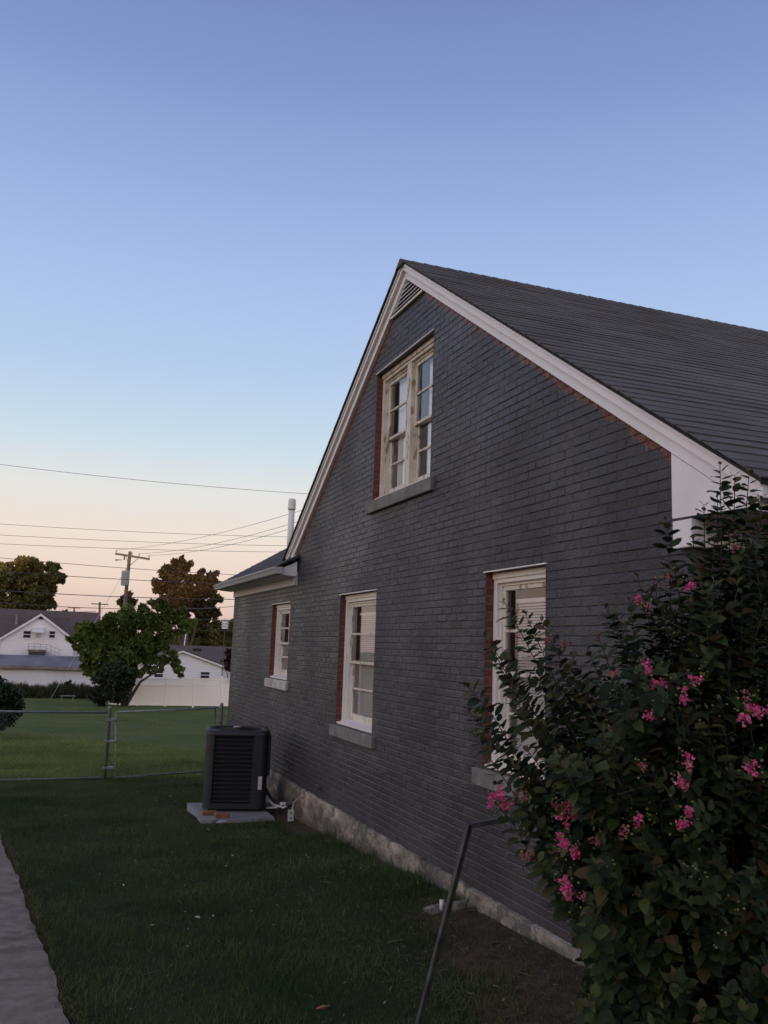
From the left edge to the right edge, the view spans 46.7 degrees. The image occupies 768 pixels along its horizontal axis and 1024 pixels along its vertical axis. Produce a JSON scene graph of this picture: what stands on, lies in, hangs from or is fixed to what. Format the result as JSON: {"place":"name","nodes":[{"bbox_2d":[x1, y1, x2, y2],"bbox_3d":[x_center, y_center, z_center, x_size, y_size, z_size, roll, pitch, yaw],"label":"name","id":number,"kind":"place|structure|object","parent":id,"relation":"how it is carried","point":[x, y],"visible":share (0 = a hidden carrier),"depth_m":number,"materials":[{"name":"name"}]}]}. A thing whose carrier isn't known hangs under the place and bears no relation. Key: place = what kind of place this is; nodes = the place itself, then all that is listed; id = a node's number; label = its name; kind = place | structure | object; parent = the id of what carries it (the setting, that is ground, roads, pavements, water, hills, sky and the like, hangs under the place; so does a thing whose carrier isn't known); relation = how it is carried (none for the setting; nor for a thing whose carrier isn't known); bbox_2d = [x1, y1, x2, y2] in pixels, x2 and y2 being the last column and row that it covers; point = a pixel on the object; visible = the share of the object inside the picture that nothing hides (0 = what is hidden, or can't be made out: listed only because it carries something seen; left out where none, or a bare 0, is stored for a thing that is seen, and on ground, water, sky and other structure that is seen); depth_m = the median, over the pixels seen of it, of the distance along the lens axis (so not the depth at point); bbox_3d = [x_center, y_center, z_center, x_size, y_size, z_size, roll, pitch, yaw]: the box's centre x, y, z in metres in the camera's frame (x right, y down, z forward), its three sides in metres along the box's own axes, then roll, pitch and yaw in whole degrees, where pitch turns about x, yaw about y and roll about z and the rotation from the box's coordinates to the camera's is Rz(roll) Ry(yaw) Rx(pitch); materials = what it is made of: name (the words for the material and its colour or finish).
{"place":"outdoors","nodes":[
{"label":"outdoors","id":0,"kind":"place"},
{"bbox_2d":[0,834,69,1023],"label":"path","id":1,"kind":"structure","parent":0,"point":[27,994],"depth_m":5.29,"materials":[{"name":"concrete"}]},
{"bbox_2d":[0,608,99,655],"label":"white house","id":2,"kind":"structure","parent":0,"point":[32,632],"depth_m":83.63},
{"bbox_2d":[22,630,31,638],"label":"window","id":3,"kind":"structure","parent":2,"relation":"in","point":[27,634],"depth_m":82.84,"materials":[{"name":"white"}]},
{"bbox_2d":[34,632,41,643],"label":"door","id":4,"kind":"structure","parent":2,"relation":"in","point":[37,636],"depth_m":83.09,"materials":[{"name":"white"}]},
{"bbox_2d":[48,630,55,638],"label":"window","id":5,"kind":"structure","parent":2,"relation":"in","point":[52,633],"depth_m":83.60,"materials":[{"name":"white"}]},
{"bbox_2d":[0,571,218,583],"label":"power line","id":6,"kind":"object","parent":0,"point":[108,578],"visible":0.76,"depth_m":66.04,"materials":[{"name":"black rubber"}]},
{"bbox_2d":[0,590,233,599],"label":"power line","id":7,"kind":"object","parent":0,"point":[114,596],"visible":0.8,"depth_m":66.00,"materials":[{"name":"black rubber"}]},
{"bbox_2d":[5,558,233,574],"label":"power line","id":8,"kind":"object","parent":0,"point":[118,567],"visible":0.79,"depth_m":66.35,"materials":[{"name":"black rubber"}]},
{"bbox_2d":[12,544,252,551],"bbox_3d":[-15.857,1.932,51.840,25.388,0.528,0.021,4,-9,-10],"label":"power line","id":9,"kind":"object","parent":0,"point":[143,549],"visible":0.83,"depth_m":52.14,"materials":[{"name":"black rubber"}]},
{"bbox_2d":[6,524,276,536],"bbox_3d":[-15.903,0.936,51.962,25.479,0.325,0.021,4,-9,-10],"label":"power line","id":10,"kind":"object","parent":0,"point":[148,532],"visible":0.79,"depth_m":52.22,"materials":[{"name":"black rubber"}]},
{"bbox_2d":[6,535,280,545],"bbox_3d":[-15.877,1.501,51.893,25.430,0.396,0.021,4,-9,-10],"label":"power line","id":11,"kind":"object","parent":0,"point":[155,542],"visible":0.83,"depth_m":52.30,"materials":[{"name":"black rubber"}]},
{"bbox_2d":[0,464,304,493],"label":"power line","id":12,"kind":"object","parent":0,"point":[151,481],"visible":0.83,"depth_m":36.50,"materials":[{"name":"black rubber"}]},
{"bbox_2d":[136,634,231,696],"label":"sided house","id":13,"kind":"structure","parent":0,"point":[201,662],"depth_m":74.41,"materials":[{"name":"white plastic"}]},
{"bbox_2d":[153,670,163,677],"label":"window","id":14,"kind":"structure","parent":13,"relation":"in","point":[158,674],"depth_m":73.08,"materials":[{"name":"white"}]},
{"bbox_2d":[199,671,210,677],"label":"window","id":15,"kind":"structure","parent":13,"relation":"in","point":[203,674],"depth_m":74.41,"materials":[{"name":"white"}]},
{"bbox_2d":[193,630,232,630],"bbox_3d":[-11.944,8.097,61.244,7.329,0.290,0.048,5,-9,-20],"label":"power line","id":16,"kind":"object","parent":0,"point":[212,630],"visible":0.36,"depth_m":61.28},
{"bbox_2d":[0,659,595,1023],"bbox_3d":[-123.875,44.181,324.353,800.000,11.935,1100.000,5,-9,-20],"label":"ground","id":17,"kind":"structure","parent":0,"point":[137,732],"depth_m":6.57,"materials":[{"name":"green plant"}]},
{"bbox_2d":[0,675,25,731],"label":"round bush","id":18,"kind":"object","parent":17,"relation":"on","point":[11,698],"visible":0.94,"depth_m":26.02,"materials":[{"name":"green plant"}]},
{"bbox_2d":[0,555,67,609],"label":"ash tree","id":19,"kind":"object","parent":17,"relation":"on","point":[10,582],"visible":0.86,"depth_m":103.05,"materials":[{"name":"green plant"}]},
{"bbox_2d":[0,815,93,1023],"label":"dry grass","id":20,"kind":"structure","parent":17,"relation":"on","point":[24,881],"depth_m":5.96,"materials":[{"name":"green plant"}]},
{"bbox_2d":[0,654,98,686],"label":"shed","id":21,"kind":"structure","parent":17,"relation":"on","point":[36,669],"depth_m":71.18,"materials":[{"name":"metal"}]},
{"bbox_2d":[6,679,99,698],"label":"weeds","id":22,"kind":"object","parent":17,"relation":"on","point":[81,691],"visible":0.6,"depth_m":66.64,"materials":[{"name":"green plant"}]},
{"bbox_2d":[0,706,111,780],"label":"chain link fence","id":23,"kind":"object","parent":17,"relation":"on","point":[108,712],"visible":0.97,"depth_m":15.93,"materials":[{"name":"metal"}]},
{"bbox_2d":[102,707,215,778],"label":"gate","id":24,"kind":"structure","parent":23,"relation":"attached to","point":[115,719],"depth_m":16.43,"materials":[{"name":"metal"}]},
{"bbox_2d":[60,695,75,702],"bbox_3d":[-21.784,12.922,61.256,1.039,0.596,0.250,5,-9,-20],"label":"garden bench","id":25,"kind":"object","parent":17,"relation":"on","point":[72,696],"visible":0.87,"depth_m":61.24,"materials":[{"name":"stone"}]},
{"bbox_2d":[91,602,107,621],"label":"utility pole","id":26,"kind":"object","parent":17,"relation":"on","point":[99,610],"visible":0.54,"depth_m":142.27,"materials":[{"name":"brown wood"}]},
{"bbox_2d":[0,715,205,778],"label":"grass","id":27,"kind":"structure","parent":17,"relation":"on","point":[100,754],"depth_m":20.10,"materials":[{"name":"green plant"}]},
{"bbox_2d":[89,661,136,705],"bbox_3d":[-16.738,10.645,55.000,2.896,2.964,2.205,5,-9,-20],"label":"overgrown shrub","id":28,"kind":"object","parent":17,"relation":"on","point":[117,684],"visible":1,"depth_m":54.82,"materials":[{"name":"green plant"}]},
{"bbox_2d":[116,590,137,610],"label":"tree","id":29,"kind":"object","parent":17,"relation":"on","point":[133,602],"visible":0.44,"depth_m":84.32,"materials":[{"name":"green plant"}]},
{"bbox_2d":[64,598,198,705],"bbox_3d":[-16.250,9.053,57.276,8.359,7.229,2.821,5,-9,-20],"label":"maple tree","id":30,"kind":"object","parent":17,"relation":"on","point":[114,637],"visible":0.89,"depth_m":57.00,"materials":[{"name":"green plant"}]},
{"bbox_2d":[115,550,149,604],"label":"utility pole","id":31,"kind":"object","parent":17,"relation":"on","point":[125,575],"visible":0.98,"depth_m":74.83,"materials":[{"name":"brown wood"}]},
{"bbox_2d":[0,602,119,608],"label":"power line","id":32,"kind":"object","parent":31,"relation":"attached to","point":[63,606],"visible":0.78,"depth_m":64.27,"materials":[{"name":"black rubber"}]},
{"bbox_2d":[50,569,125,698],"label":"guy wire","id":33,"kind":"object","parent":31,"relation":"attached to","point":[67,683],"visible":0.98,"depth_m":65.96,"materials":[{"name":"metal"}]},
{"bbox_2d":[120,510,301,549],"bbox_3d":[-12.655,1.537,60.450,0.024,0.489,35.215,8,-10,-33],"label":"power line","id":34,"kind":"object","parent":31,"relation":"attached to","point":[213,534],"visible":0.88,"depth_m":57.89,"materials":[{"name":"black rubber"}]},
{"bbox_2d":[140,522,295,553],"bbox_3d":[-11.917,1.916,60.679,0.024,0.738,34.794,7,-10,-30],"label":"power line","id":35,"kind":"object","parent":31,"relation":"attached to","point":[215,543],"visible":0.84,"depth_m":58.84,"materials":[{"name":"black rubber"}]},
{"bbox_2d":[149,527,294,555],"bbox_3d":[-11.590,2.102,60.778,0.024,0.874,34.647,7,-10,-29],"label":"power line","id":36,"kind":"object","parent":31,"relation":"attached to","point":[226,545],"visible":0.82,"depth_m":57.70,"materials":[{"name":"black rubber"}]},
{"bbox_2d":[109,676,229,707],"bbox_3d":[-14.067,12.451,61.978,9.687,2.271,0.170,5,-9,-20],"label":"vinyl fence","id":37,"kind":"object","parent":17,"relation":"on","point":[194,695],"visible":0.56,"depth_m":61.95,"materials":[{"name":"white plastic"}]},
{"bbox_2d":[150,554,223,645],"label":"oak tree","id":38,"kind":"object","parent":17,"relation":"on","point":[201,591],"visible":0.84,"depth_m":115.39,"materials":[{"name":"brown plant"}]},
{"bbox_2d":[170,623,221,645],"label":"hedge tree","id":39,"kind":"object","parent":17,"relation":"on","point":[206,638],"visible":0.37,"depth_m":127.01,"materials":[{"name":"green plant"}]},
{"bbox_2d":[216,703,223,724],"bbox_3d":[-3.143,4.330,16.886,0.128,1.394,0.090,5,-9,-20],"label":"fence post","id":40,"kind":"object","parent":17,"relation":"on","point":[220,720],"visible":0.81,"depth_m":16.95,"materials":[{"name":"metal"}]},
{"bbox_2d":[210,619,232,646],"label":"hedge tree","id":41,"kind":"object","parent":17,"relation":"on","point":[217,625],"visible":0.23,"depth_m":133.03,"materials":[{"name":"green plant"}]},
{"bbox_2d":[221,618,228,672],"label":"birdhouse","id":42,"kind":"object","parent":17,"relation":"on","point":[224,626],"visible":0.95,"depth_m":66.41,"materials":[{"name":"white wood"}]},
{"bbox_2d":[220,648,230,682],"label":"plum tree","id":43,"kind":"object","parent":17,"relation":"on","point":[227,660],"visible":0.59,"depth_m":67.17,"materials":[{"name":"purple plant"}]},
{"bbox_2d":[187,802,273,823],"bbox_3d":[-2.081,4.082,11.973,0.963,0.140,1.286,5,-9,-20],"label":"concrete pad","id":44,"kind":"object","parent":17,"relation":"on","point":[196,809],"visible":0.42,"depth_m":11.68,"materials":[{"name":"grey concrete"}]},
{"bbox_2d":[201,810,216,815],"bbox_3d":[-2.279,3.923,11.610,0.190,0.050,0.100,5,-9,-20],"label":"loose brick","id":45,"kind":"object","parent":44,"relation":"on","point":[207,812],"visible":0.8,"depth_m":11.57,"materials":[{"name":"orange brick"}]},
{"bbox_2d":[214,812,229,818],"bbox_3d":[-2.084,3.901,11.445,0.185,0.058,0.090,5,-9,-20],"label":"loose brick","id":46,"kind":"object","parent":44,"relation":"on","point":[222,815],"visible":1,"depth_m":11.41,"materials":[{"name":"orange brick"}]},
{"bbox_2d":[202,725,271,810],"bbox_3d":[-2.040,3.519,12.328,0.887,1.083,0.864,3,-9,-9],"label":"air conditioner","id":47,"kind":"object","parent":44,"relation":"on","point":[237,766],"visible":0.99,"depth_m":11.95,"materials":[{"name":"black metal"}]},
{"bbox_2d":[46,791,557,1022],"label":"fallen leaves","id":48,"kind":"object","parent":17,"relation":"on","point":[503,999],"visible":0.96,"depth_m":6.56,"materials":[{"name":"brown plant"}]},
{"bbox_2d":[316,1005,329,1009],"bbox_3d":[-0.321,2.607,4.683,0.077,0.019,0.022,5,-9,-20],"label":"dead leaf","id":49,"kind":"object","parent":17,"relation":"on","point":[321,1007],"visible":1,"depth_m":4.68,"materials":[{"name":"brown plant"}]},
{"bbox_2d":[316,828,466,901],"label":"grass","id":50,"kind":"structure","parent":17,"relation":"on","point":[412,875],"depth_m":8.13,"materials":[{"name":"green plant"}]},
{"bbox_2d":[424,899,475,915],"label":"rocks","id":51,"kind":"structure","parent":17,"relation":"on","point":[438,908],"depth_m":6.86,"materials":[{"name":"grey stone"}]},
{"bbox_2d":[457,896,476,910],"bbox_3d":[0.614,3.043,6.873,0.219,0.140,0.165,7,-10,-32],"label":"weed plant","id":52,"kind":"object","parent":17,"relation":"on","point":[466,906],"visible":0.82,"depth_m":6.87,"materials":[{"name":"green plant"}]},
{"bbox_2d":[415,815,525,1023],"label":"handrail","id":53,"kind":"object","parent":17,"relation":"on","point":[469,826],"visible":0.44,"depth_m":4.36,"materials":[{"name":"black metal"}]},
{"bbox_2d":[213,258,767,986],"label":"brick house","id":54,"kind":"structure","parent":17,"relation":"on","point":[555,456],"depth_m":7.89,"materials":[{"name":"brick"}]},
{"bbox_2d":[264,602,290,690],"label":"window","id":55,"kind":"structure","parent":54,"relation":"in","point":[283,611],"depth_m":13.96,"materials":[{"name":"white paint"}]},
{"bbox_2d":[266,787,294,808],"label":"refrigerant lines","id":56,"kind":"object","parent":54,"relation":"attached to","point":[272,800],"visible":0.74,"depth_m":12.09,"materials":[{"name":"white plastic"}]},
{"bbox_2d":[288,797,303,820],"bbox_3d":[-1.135,3.819,11.416,0.236,0.316,0.058,10,-12,-44],"label":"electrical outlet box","id":57,"kind":"object","parent":54,"relation":"attached to","point":[290,815],"visible":1,"depth_m":11.35,"materials":[{"name":"metal"}]},
{"bbox_2d":[329,589,376,748],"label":"window","id":58,"kind":"structure","parent":54,"relation":"in","point":[360,619],"depth_m":10.61,"materials":[{"name":"white paint"}]},
{"bbox_2d":[366,329,434,514],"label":"window","id":59,"kind":"structure","parent":54,"relation":"in","point":[405,457],"depth_m":9.83,"materials":[{"name":"beige paint"}]},
{"bbox_2d":[472,563,547,805],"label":"window","id":60,"kind":"structure","parent":54,"relation":"in","point":[525,589],"depth_m":7.10,"materials":[{"name":"white paint"}]},
{"bbox_2d":[458,461,767,1023],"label":"crepe myrtle","id":61,"kind":"object","parent":17,"relation":"on","point":[647,853],"visible":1,"depth_m":3.05,"materials":[{"name":"green plant"}]},
{"bbox_2d":[0,0,767,635],"label":"sky","id":62,"kind":"structure","parent":0,"point":[210,210],"materials":[{"name":"blue"}]}
]}

